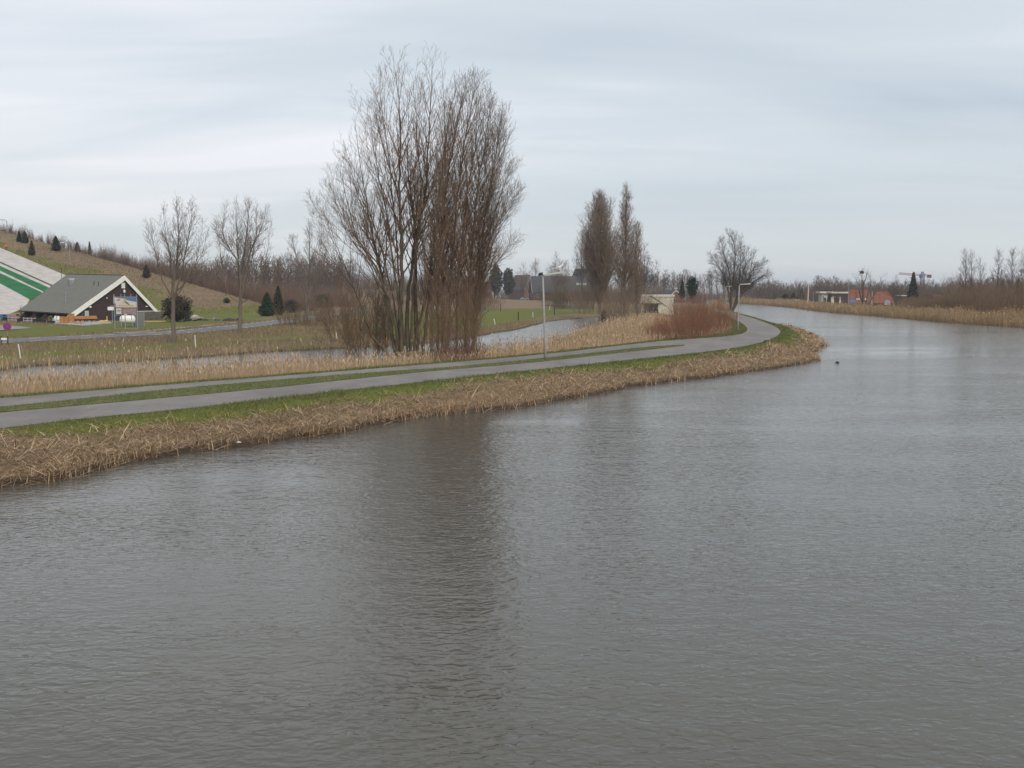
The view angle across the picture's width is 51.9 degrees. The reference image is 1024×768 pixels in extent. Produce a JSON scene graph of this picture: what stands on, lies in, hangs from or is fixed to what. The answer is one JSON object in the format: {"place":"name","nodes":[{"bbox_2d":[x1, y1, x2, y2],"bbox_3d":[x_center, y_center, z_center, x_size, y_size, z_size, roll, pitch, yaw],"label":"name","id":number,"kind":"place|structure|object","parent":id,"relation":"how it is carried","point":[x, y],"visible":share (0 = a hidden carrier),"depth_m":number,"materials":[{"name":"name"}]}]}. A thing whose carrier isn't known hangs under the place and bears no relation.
{"place":"outdoors","nodes":[
{"label":"outdoors","id":0,"kind":"place"},
{"bbox_2d":[0,309,367,342],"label":"distant road","id":1,"kind":"structure","parent":0,"point":[218,328],"depth_m":117.56,"materials":[{"name":"asphalt"}]},
{"bbox_2d":[0,317,607,391],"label":"side canal water","id":2,"kind":"structure","parent":0,"point":[551,326],"depth_m":86.89,"materials":[{"name":"grey liquid"}]},
{"bbox_2d":[0,309,779,427],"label":"road","id":3,"kind":"structure","parent":0,"point":[761,331],"depth_m":49.65,"materials":[{"name":"asphalt"}]},
{"bbox_2d":[0,344,683,411],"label":"grass strip","id":4,"kind":"object","parent":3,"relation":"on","point":[195,392],"depth_m":46.62,"materials":[{"name":"plant"}]},
{"bbox_2d":[538,272,562,358],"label":"path lamp","id":5,"kind":"object","parent":4,"relation":"on","point":[544,325],"visible":0.95,"depth_m":65.94,"materials":[{"name":"metal"}]},
{"bbox_2d":[0,301,1023,767],"bbox_3d":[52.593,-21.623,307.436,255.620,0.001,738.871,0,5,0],"label":"canal water","id":6,"kind":"structure","parent":0,"point":[814,565],"depth_m":18.43,"materials":[{"name":"grey liquid"}]},
{"bbox_2d":[0,328,831,487],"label":"reed stubs","id":7,"kind":"object","parent":6,"relation":"in","point":[341,426],"visible":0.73,"depth_m":38.43,"materials":[{"name":"plant"}]},
{"bbox_2d":[0,231,1023,487],"bbox_3d":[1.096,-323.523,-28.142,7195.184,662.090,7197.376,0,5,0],"label":"ground","id":8,"kind":"structure","parent":0,"point":[524,309],"depth_m":60.53,"materials":[{"name":"plant"}]},
{"bbox_2d":[0,248,64,313],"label":"dry ski slope","id":9,"kind":"structure","parent":8,"relation":"on","point":[23,281],"depth_m":229.71,"materials":[{"name":"plastic"}]},
{"bbox_2d":[49,236,61,250],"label":"conifer","id":10,"kind":"object","parent":8,"relation":"on","point":[56,246],"visible":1,"depth_m":277.52,"materials":[{"name":"green plant"}]},
{"bbox_2d":[54,321,111,325],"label":"terrace slab","id":11,"kind":"structure","parent":8,"relation":"on","point":[84,324],"depth_m":151.49,"materials":[{"name":"concrete"}]},
{"bbox_2d":[18,274,158,320],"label":"ski hut","id":12,"kind":"object","parent":8,"relation":"on","point":[82,294],"visible":0.81,"depth_m":172.23,"materials":[{"name":"grey"}]},
{"bbox_2d":[113,294,137,328],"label":"billboard","id":13,"kind":"object","parent":8,"relation":"on","point":[126,305],"visible":0.96,"depth_m":133.68,"materials":[{"name":"metal"}]},
{"bbox_2d":[119,314,135,326],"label":"gas tank","id":14,"kind":"object","parent":8,"relation":"on","point":[129,320],"visible":0.81,"depth_m":142.79,"materials":[{"name":"white metal"}]},
{"bbox_2d":[0,230,261,313],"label":"hill grass","id":15,"kind":"structure","parent":8,"relation":"on","point":[108,267],"depth_m":256.55,"materials":[{"name":"plant"}]},
{"bbox_2d":[132,312,144,325],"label":"gas cabinet","id":16,"kind":"object","parent":8,"relation":"on","point":[141,321],"visible":0.64,"depth_m":144.45,"materials":[{"name":"grey"}]},
{"bbox_2d":[138,311,162,320],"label":"log wall","id":17,"kind":"structure","parent":8,"relation":"on","point":[152,316],"depth_m":169.09,"materials":[{"name":"brown"}]},
{"bbox_2d":[0,221,318,311],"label":"hill brushwood","id":18,"kind":"object","parent":8,"relation":"on","point":[107,256],"visible":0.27,"depth_m":266.90,"materials":[{"name":"plant"}]},
{"bbox_2d":[160,295,193,321],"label":"evergreen bush","id":19,"kind":"object","parent":8,"relation":"on","point":[182,308],"visible":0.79,"depth_m":164.59,"materials":[{"name":"green plant"}]},
{"bbox_2d":[143,194,212,343],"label":"bare road tree","id":20,"kind":"object","parent":8,"relation":"on","point":[172,294],"visible":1,"depth_m":93.94,"materials":[{"name":"grey plant"}]},
{"bbox_2d":[0,334,413,370],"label":"reed fringe","id":21,"kind":"object","parent":8,"relation":"on","point":[179,353],"visible":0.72,"depth_m":81.89,"materials":[{"name":"plant"}]},
{"bbox_2d":[184,315,242,320],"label":"rubble heap","id":22,"kind":"object","parent":8,"relation":"on","point":[209,319],"visible":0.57,"depth_m":172.13,"materials":[{"name":"grey"}]},
{"bbox_2d":[210,195,273,331],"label":"bare road tree","id":23,"kind":"object","parent":8,"relation":"on","point":[245,250],"visible":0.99,"depth_m":120.78,"materials":[{"name":"grey plant"}]},
{"bbox_2d":[141,249,359,308],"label":"wood undergrowth","id":24,"kind":"object","parent":8,"relation":"on","point":[283,286],"visible":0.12,"depth_m":279.69,"materials":[{"name":"plant"}]},
{"bbox_2d":[253,254,271,288],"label":"bare tree","id":25,"kind":"object","parent":8,"relation":"on","point":[264,275],"visible":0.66,"depth_m":332.86,"materials":[{"name":"brown plant"}]},
{"bbox_2d":[257,292,276,315],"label":"conifer","id":26,"kind":"object","parent":8,"relation":"on","point":[267,305],"visible":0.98,"depth_m":204.29,"materials":[{"name":"green plant"}]},
{"bbox_2d":[269,258,287,288],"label":"bare tree","id":27,"kind":"object","parent":8,"relation":"on","point":[278,273],"visible":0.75,"depth_m":344.06,"materials":[{"name":"brown plant"}]},
{"bbox_2d":[273,285,285,314],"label":"conifer","id":28,"kind":"object","parent":8,"relation":"on","point":[278,300],"visible":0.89,"depth_m":215.96,"materials":[{"name":"green plant"}]},
{"bbox_2d":[271,252,294,286],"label":"bare tree","id":29,"kind":"object","parent":8,"relation":"on","point":[288,276],"visible":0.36,"depth_m":426.17,"materials":[{"name":"brown plant"}]},
{"bbox_2d":[271,304,310,325],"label":"bare shrub","id":30,"kind":"object","parent":8,"relation":"on","point":[295,315],"visible":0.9,"depth_m":145.97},
{"bbox_2d":[284,299,300,311],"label":"evergreen bush","id":31,"kind":"object","parent":8,"relation":"on","point":[290,303],"visible":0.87,"depth_m":235.93,"materials":[{"name":"green plant"}]},
{"bbox_2d":[290,254,305,286],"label":"bare tree","id":32,"kind":"object","parent":8,"relation":"on","point":[297,276],"visible":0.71,"depth_m":374.21,"materials":[{"name":"grey plant"}]},
{"bbox_2d":[0,318,608,367],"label":"dry meadow grass","id":33,"kind":"structure","parent":8,"relation":"on","point":[289,329],"depth_m":104.81,"materials":[{"name":"plant"}]},
{"bbox_2d":[290,309,327,326],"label":"bare shrub","id":34,"kind":"object","parent":8,"relation":"on","point":[304,319],"visible":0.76,"depth_m":143.63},
{"bbox_2d":[287,221,331,324],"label":"bare road tree","id":35,"kind":"object","parent":8,"relation":"on","point":[309,270],"visible":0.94,"depth_m":146.10,"materials":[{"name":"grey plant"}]},
{"bbox_2d":[299,262,322,289],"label":"bare tree","id":36,"kind":"object","parent":8,"relation":"on","point":[310,275],"visible":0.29,"depth_m":374.50,"materials":[{"name":"grey plant"}]},
{"bbox_2d":[294,293,337,315],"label":"bare shrub","id":37,"kind":"object","parent":8,"relation":"on","point":[314,304],"visible":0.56,"depth_m":205.08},
{"bbox_2d":[319,255,336,296],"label":"bare tree","id":38,"kind":"object","parent":8,"relation":"on","point":[329,272],"visible":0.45,"depth_m":384.90,"materials":[{"name":"grey plant"}]},
{"bbox_2d":[320,255,352,304],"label":"bare tree","id":39,"kind":"object","parent":8,"relation":"on","point":[334,278],"visible":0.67,"depth_m":373.35,"materials":[{"name":"grey plant"}]},
{"bbox_2d":[316,278,363,331],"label":"bare shrub","id":40,"kind":"object","parent":8,"relation":"on","point":[333,306],"visible":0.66,"depth_m":123.94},
{"bbox_2d":[311,296,370,343],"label":"bare shrub","id":41,"kind":"object","parent":8,"relation":"on","point":[329,322],"visible":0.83,"depth_m":98.63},
{"bbox_2d":[0,307,693,395],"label":"reed bed","id":42,"kind":"object","parent":8,"relation":"on","point":[624,327],"visible":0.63,"depth_m":58.39,"materials":[{"name":"plant"}]},
{"bbox_2d":[343,257,364,294],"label":"bare tree","id":43,"kind":"object","parent":8,"relation":"on","point":[353,278],"visible":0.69,"depth_m":392.28,"materials":[{"name":"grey plant"}]},
{"bbox_2d":[336,288,397,358],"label":"bare shrub","id":44,"kind":"object","parent":8,"relation":"on","point":[347,332],"visible":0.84,"depth_m":80.00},
{"bbox_2d":[336,277,404,334],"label":"bare shrub","id":45,"kind":"object","parent":8,"relation":"on","point":[358,304],"visible":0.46,"depth_m":110.94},
{"bbox_2d":[321,280,424,359],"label":"bare shrub","id":46,"kind":"object","parent":8,"relation":"on","point":[381,314],"visible":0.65,"depth_m":80.25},
{"bbox_2d":[301,44,473,360],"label":"bare tree","id":47,"kind":"object","parent":8,"relation":"on","point":[398,325],"visible":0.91,"depth_m":77.44,"materials":[{"name":"brown plant"}]},
{"bbox_2d":[0,314,812,442],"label":"verge grass","id":48,"kind":"structure","parent":8,"relation":"on","point":[779,337],"depth_m":47.32,"materials":[{"name":"plant"}]},
{"bbox_2d":[0,320,824,482],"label":"dead straw","id":49,"kind":"object","parent":8,"relation":"on","point":[801,332],"visible":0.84,"depth_m":40.88,"materials":[{"name":"plant"}]},
{"bbox_2d":[400,279,460,362],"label":"bare shrub","id":50,"kind":"object","parent":8,"relation":"on","point":[444,322],"visible":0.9,"depth_m":67.56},
{"bbox_2d":[401,41,464,354],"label":"bare tree","id":51,"kind":"object","parent":8,"relation":"on","point":[425,172],"visible":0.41,"depth_m":79.64,"materials":[{"name":"brown plant"}]},
{"bbox_2d":[412,69,466,359],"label":"bare poplar","id":52,"kind":"object","parent":8,"relation":"on","point":[435,245],"visible":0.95,"depth_m":75.42,"materials":[{"name":"brown plant"}]},
{"bbox_2d":[427,100,458,352],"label":"bare poplar","id":53,"kind":"object","parent":8,"relation":"on","point":[438,233],"visible":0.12,"depth_m":81.73,"materials":[{"name":"brown plant"}]},
{"bbox_2d":[414,73,475,349],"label":"bare poplar","id":54,"kind":"object","parent":8,"relation":"on","point":[449,149],"visible":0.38,"depth_m":78.92,"materials":[{"name":"brown plant"}]},
{"bbox_2d":[434,343,467,361],"bbox_3d":[-3.814,-1.775,65.059,2.194,1.897,2.098,0,5,0],"label":"red osier bush","id":55,"kind":"object","parent":8,"relation":"on","point":[448,352],"visible":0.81,"depth_m":64.92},
{"bbox_2d":[419,269,490,361],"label":"bare shrub","id":56,"kind":"object","parent":8,"relation":"on","point":[466,325],"visible":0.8,"depth_m":68.96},
{"bbox_2d":[423,61,488,344],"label":"bare poplar","id":57,"kind":"object","parent":8,"relation":"on","point":[454,244],"visible":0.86,"depth_m":77.13,"materials":[{"name":"brown plant"}]},
{"bbox_2d":[443,335,480,359],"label":"red osier bush","id":58,"kind":"object","parent":8,"relation":"on","point":[456,352],"visible":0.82,"depth_m":66.42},
{"bbox_2d":[429,81,496,348],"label":"bare poplar","id":59,"kind":"object","parent":8,"relation":"on","point":[472,183],"visible":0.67,"depth_m":79.20,"materials":[{"name":"brown plant"}]},
{"bbox_2d":[446,288,488,358],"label":"bare shrub","id":60,"kind":"object","parent":8,"relation":"on","point":[474,330],"visible":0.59,"depth_m":70.17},
{"bbox_2d":[447,87,505,343],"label":"bare poplar","id":61,"kind":"object","parent":8,"relation":"on","point":[486,142],"visible":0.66,"depth_m":79.46,"materials":[{"name":"brown plant"}]},
{"bbox_2d":[453,291,501,310],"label":"bare shrub","id":62,"kind":"object","parent":8,"relation":"on","point":[490,302],"visible":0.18,"depth_m":268.82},
{"bbox_2d":[453,98,526,346],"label":"bare poplar","id":63,"kind":"object","parent":8,"relation":"on","point":[487,249],"visible":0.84,"depth_m":80.15,"materials":[{"name":"brown plant"}]},
{"bbox_2d":[490,265,503,295],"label":"pine tree","id":64,"kind":"object","parent":8,"relation":"on","point":[497,284],"visible":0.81,"depth_m":556.18,"materials":[{"name":"green plant"}]},
{"bbox_2d":[500,267,515,294],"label":"pine tree","id":65,"kind":"object","parent":8,"relation":"on","point":[509,283],"visible":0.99,"depth_m":561.17,"materials":[{"name":"green plant"}]},
{"bbox_2d":[282,271,735,303],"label":"distant undergrowth","id":66,"kind":"object","parent":8,"relation":"on","point":[718,296],"visible":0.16,"depth_m":491.12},
{"bbox_2d":[412,314,618,341],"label":"bank tufts","id":67,"kind":"object","parent":8,"relation":"on","point":[530,319],"visible":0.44,"depth_m":165.48,"materials":[{"name":"beige plant"}]},
{"bbox_2d":[510,275,529,299],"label":"farmhouse","id":68,"kind":"object","parent":8,"relation":"on","point":[516,294],"visible":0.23,"depth_m":642.85,"materials":[{"name":"grey brick"}]},
{"bbox_2d":[515,262,530,296],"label":"bare tree","id":69,"kind":"object","parent":8,"relation":"on","point":[524,287],"visible":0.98,"depth_m":563.23,"materials":[{"name":"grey plant"}]},
{"bbox_2d":[544,253,566,300],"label":"bare tree","id":70,"kind":"object","parent":8,"relation":"on","point":[555,279],"visible":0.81,"depth_m":523.93,"materials":[{"name":"grey plant"}]},
{"bbox_2d":[528,276,596,300],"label":"long barn","id":71,"kind":"structure","parent":8,"relation":"on","point":[534,283],"depth_m":541.96,"materials":[{"name":"brown brick"}]},
{"bbox_2d":[536,282,593,308],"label":"bare shrub","id":72,"kind":"object","parent":8,"relation":"on","point":[556,301],"visible":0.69,"depth_m":298.47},
{"bbox_2d":[556,259,574,293],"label":"bare tree","id":73,"kind":"object","parent":8,"relation":"on","point":[566,274],"visible":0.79,"depth_m":524.73,"materials":[{"name":"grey plant"}]},
{"bbox_2d":[546,276,605,308],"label":"bare shrub","id":74,"kind":"object","parent":8,"relation":"on","point":[554,288],"visible":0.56,"depth_m":299.55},
{"bbox_2d":[570,233,586,308],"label":"bare tree","id":75,"kind":"object","parent":8,"relation":"on","point":[580,265],"visible":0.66,"depth_m":293.77,"materials":[{"name":"grey plant"}]},
{"bbox_2d":[563,280,619,313],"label":"bare shrub","id":76,"kind":"object","parent":8,"relation":"on","point":[585,310],"visible":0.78,"depth_m":228.75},
{"bbox_2d":[574,187,627,313],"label":"bare poplar","id":77,"kind":"object","parent":8,"relation":"on","point":[597,249],"visible":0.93,"depth_m":226.87,"materials":[{"name":"brown plant"}]},
{"bbox_2d":[591,300,634,321],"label":"bare shrub","id":78,"kind":"object","parent":8,"relation":"on","point":[615,313],"visible":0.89,"depth_m":176.18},
{"bbox_2d":[605,182,641,314],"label":"bare poplar","id":79,"kind":"object","parent":8,"relation":"on","point":[624,239],"visible":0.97,"depth_m":188.43,"materials":[{"name":"brown plant"}]},
{"bbox_2d":[600,279,665,318],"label":"bare shrub","id":80,"kind":"object","parent":8,"relation":"on","point":[639,303],"visible":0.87,"depth_m":180.69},
{"bbox_2d":[620,222,647,314],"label":"bare poplar","id":81,"kind":"object","parent":8,"relation":"on","point":[640,262],"visible":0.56,"depth_m":193.25,"materials":[{"name":"brown plant"}]},
{"bbox_2d":[632,242,660,294],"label":"bare tree","id":82,"kind":"object","parent":8,"relation":"on","point":[650,275],"visible":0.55,"depth_m":293.75,"materials":[{"name":"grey plant"}]},
{"bbox_2d":[638,295,674,314],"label":"beige shed","id":83,"kind":"structure","parent":8,"relation":"on","point":[666,301],"depth_m":211.51,"materials":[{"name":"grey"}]},
{"bbox_2d":[641,319,687,339],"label":"red osier bush","id":84,"kind":"object","parent":8,"relation":"on","point":[655,329],"visible":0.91,"depth_m":94.60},
{"bbox_2d":[652,314,695,337],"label":"red osier bush","id":85,"kind":"object","parent":8,"relation":"on","point":[666,324],"visible":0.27,"depth_m":107.40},
{"bbox_2d":[664,290,683,302],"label":"brick house","id":86,"kind":"structure","parent":8,"relation":"on","point":[673,292],"depth_m":479.75,"materials":[{"name":"tile"}]},
{"bbox_2d":[655,310,703,338],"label":"red osier bush","id":87,"kind":"object","parent":8,"relation":"on","point":[683,326],"visible":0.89,"depth_m":96.03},
{"bbox_2d":[661,290,719,331],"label":"red osier bush","id":88,"kind":"object","parent":8,"relation":"on","point":[683,306],"visible":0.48,"depth_m":111.70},
{"bbox_2d":[685,275,698,298],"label":"pine tree","id":89,"kind":"object","parent":8,"relation":"on","point":[692,284],"visible":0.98,"depth_m":298.08,"materials":[{"name":"green plant"}]},
{"bbox_2d":[672,304,714,337],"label":"red osier bush","id":90,"kind":"object","parent":8,"relation":"on","point":[700,326],"visible":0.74,"depth_m":97.92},
{"bbox_2d":[677,294,718,323],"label":"red osier bush","id":91,"kind":"object","parent":8,"relation":"on","point":[697,307],"visible":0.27,"depth_m":116.67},
{"bbox_2d":[678,294,736,336],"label":"red osier bush","id":92,"kind":"object","parent":8,"relation":"on","point":[704,319],"visible":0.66,"depth_m":100.35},
{"bbox_2d":[693,299,733,327],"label":"red osier bush","id":93,"kind":"object","parent":8,"relation":"on","point":[719,300],"visible":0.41,"depth_m":121.90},
{"bbox_2d":[705,229,773,310],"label":"bare tree","id":94,"kind":"object","parent":8,"relation":"on","point":[744,277],"visible":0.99,"depth_m":258.20,"materials":[{"name":"brown plant"}]},
{"bbox_2d":[816,291,833,302],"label":"white pavilion","id":95,"kind":"structure","parent":8,"relation":"on","point":[822,296],"depth_m":344.56,"materials":[{"name":"grey"}]},
{"bbox_2d":[826,292,847,303],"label":"dark pavilion","id":96,"kind":"structure","parent":8,"relation":"on","point":[832,300],"depth_m":321.23,"materials":[{"name":"grey"}]},
{"bbox_2d":[847,289,872,305],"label":"red building","id":97,"kind":"structure","parent":8,"relation":"on","point":[852,296],"depth_m":350.13,"materials":[{"name":"brown brick"}]},
{"bbox_2d":[711,297,1023,326],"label":"canal reed bed","id":98,"kind":"object","parent":8,"relation":"on","point":[995,318],"visible":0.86,"depth_m":212.62,"materials":[{"name":"plant"}]},
{"bbox_2d":[852,269,884,304],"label":"pollard tree","id":99,"kind":"object","parent":8,"relation":"on","point":[863,295],"visible":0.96,"depth_m":292.86,"materials":[{"name":"brown plant"}]},
{"bbox_2d":[734,279,1014,304],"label":"distant undergrowth","id":100,"kind":"object","parent":8,"relation":"on","point":[815,297],"visible":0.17,"depth_m":440.91,"materials":[{"name":"plant"}]},
{"bbox_2d":[871,291,893,305],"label":"red building","id":101,"kind":"structure","parent":8,"relation":"on","point":[883,298],"depth_m":351.87,"materials":[{"name":"brown brick"}]},
{"bbox_2d":[883,275,903,302],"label":"bare tree","id":102,"kind":"object","parent":8,"relation":"on","point":[894,291],"visible":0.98,"depth_m":294.63,"materials":[{"name":"grey plant"}]},
{"bbox_2d":[906,272,918,300],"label":"conifer","id":103,"kind":"object","parent":8,"relation":"on","point":[913,288],"visible":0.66,"depth_m":327.98,"materials":[{"name":"green plant"}]},
{"bbox_2d":[896,268,1023,313],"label":"bank thicket","id":104,"kind":"object","parent":8,"relation":"on","point":[970,300],"visible":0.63,"depth_m":201.33,"materials":[{"name":"plant"}]},
{"bbox_2d":[956,247,974,299],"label":"bare poplar","id":105,"kind":"object","parent":8,"relation":"on","point":[965,278],"visible":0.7,"depth_m":212.81,"materials":[{"name":"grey plant"}]},
{"bbox_2d":[964,252,979,294],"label":"bare poplar","id":106,"kind":"object","parent":8,"relation":"on","point":[971,270],"visible":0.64,"depth_m":212.82,"materials":[{"name":"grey plant"}]},
{"bbox_2d":[989,249,1008,303],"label":"bare poplar","id":107,"kind":"object","parent":8,"relation":"on","point":[998,272],"visible":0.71,"depth_m":212.78,"materials":[{"name":"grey plant"}]},
{"bbox_2d":[1003,246,1021,301],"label":"bare poplar","id":108,"kind":"object","parent":8,"relation":"on","point":[1012,261],"visible":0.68,"depth_m":212.69,"materials":[{"name":"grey plant"}]},
{"bbox_2d":[0,0,1023,293],"label":"sky","id":109,"kind":"structure","parent":0,"point":[840,139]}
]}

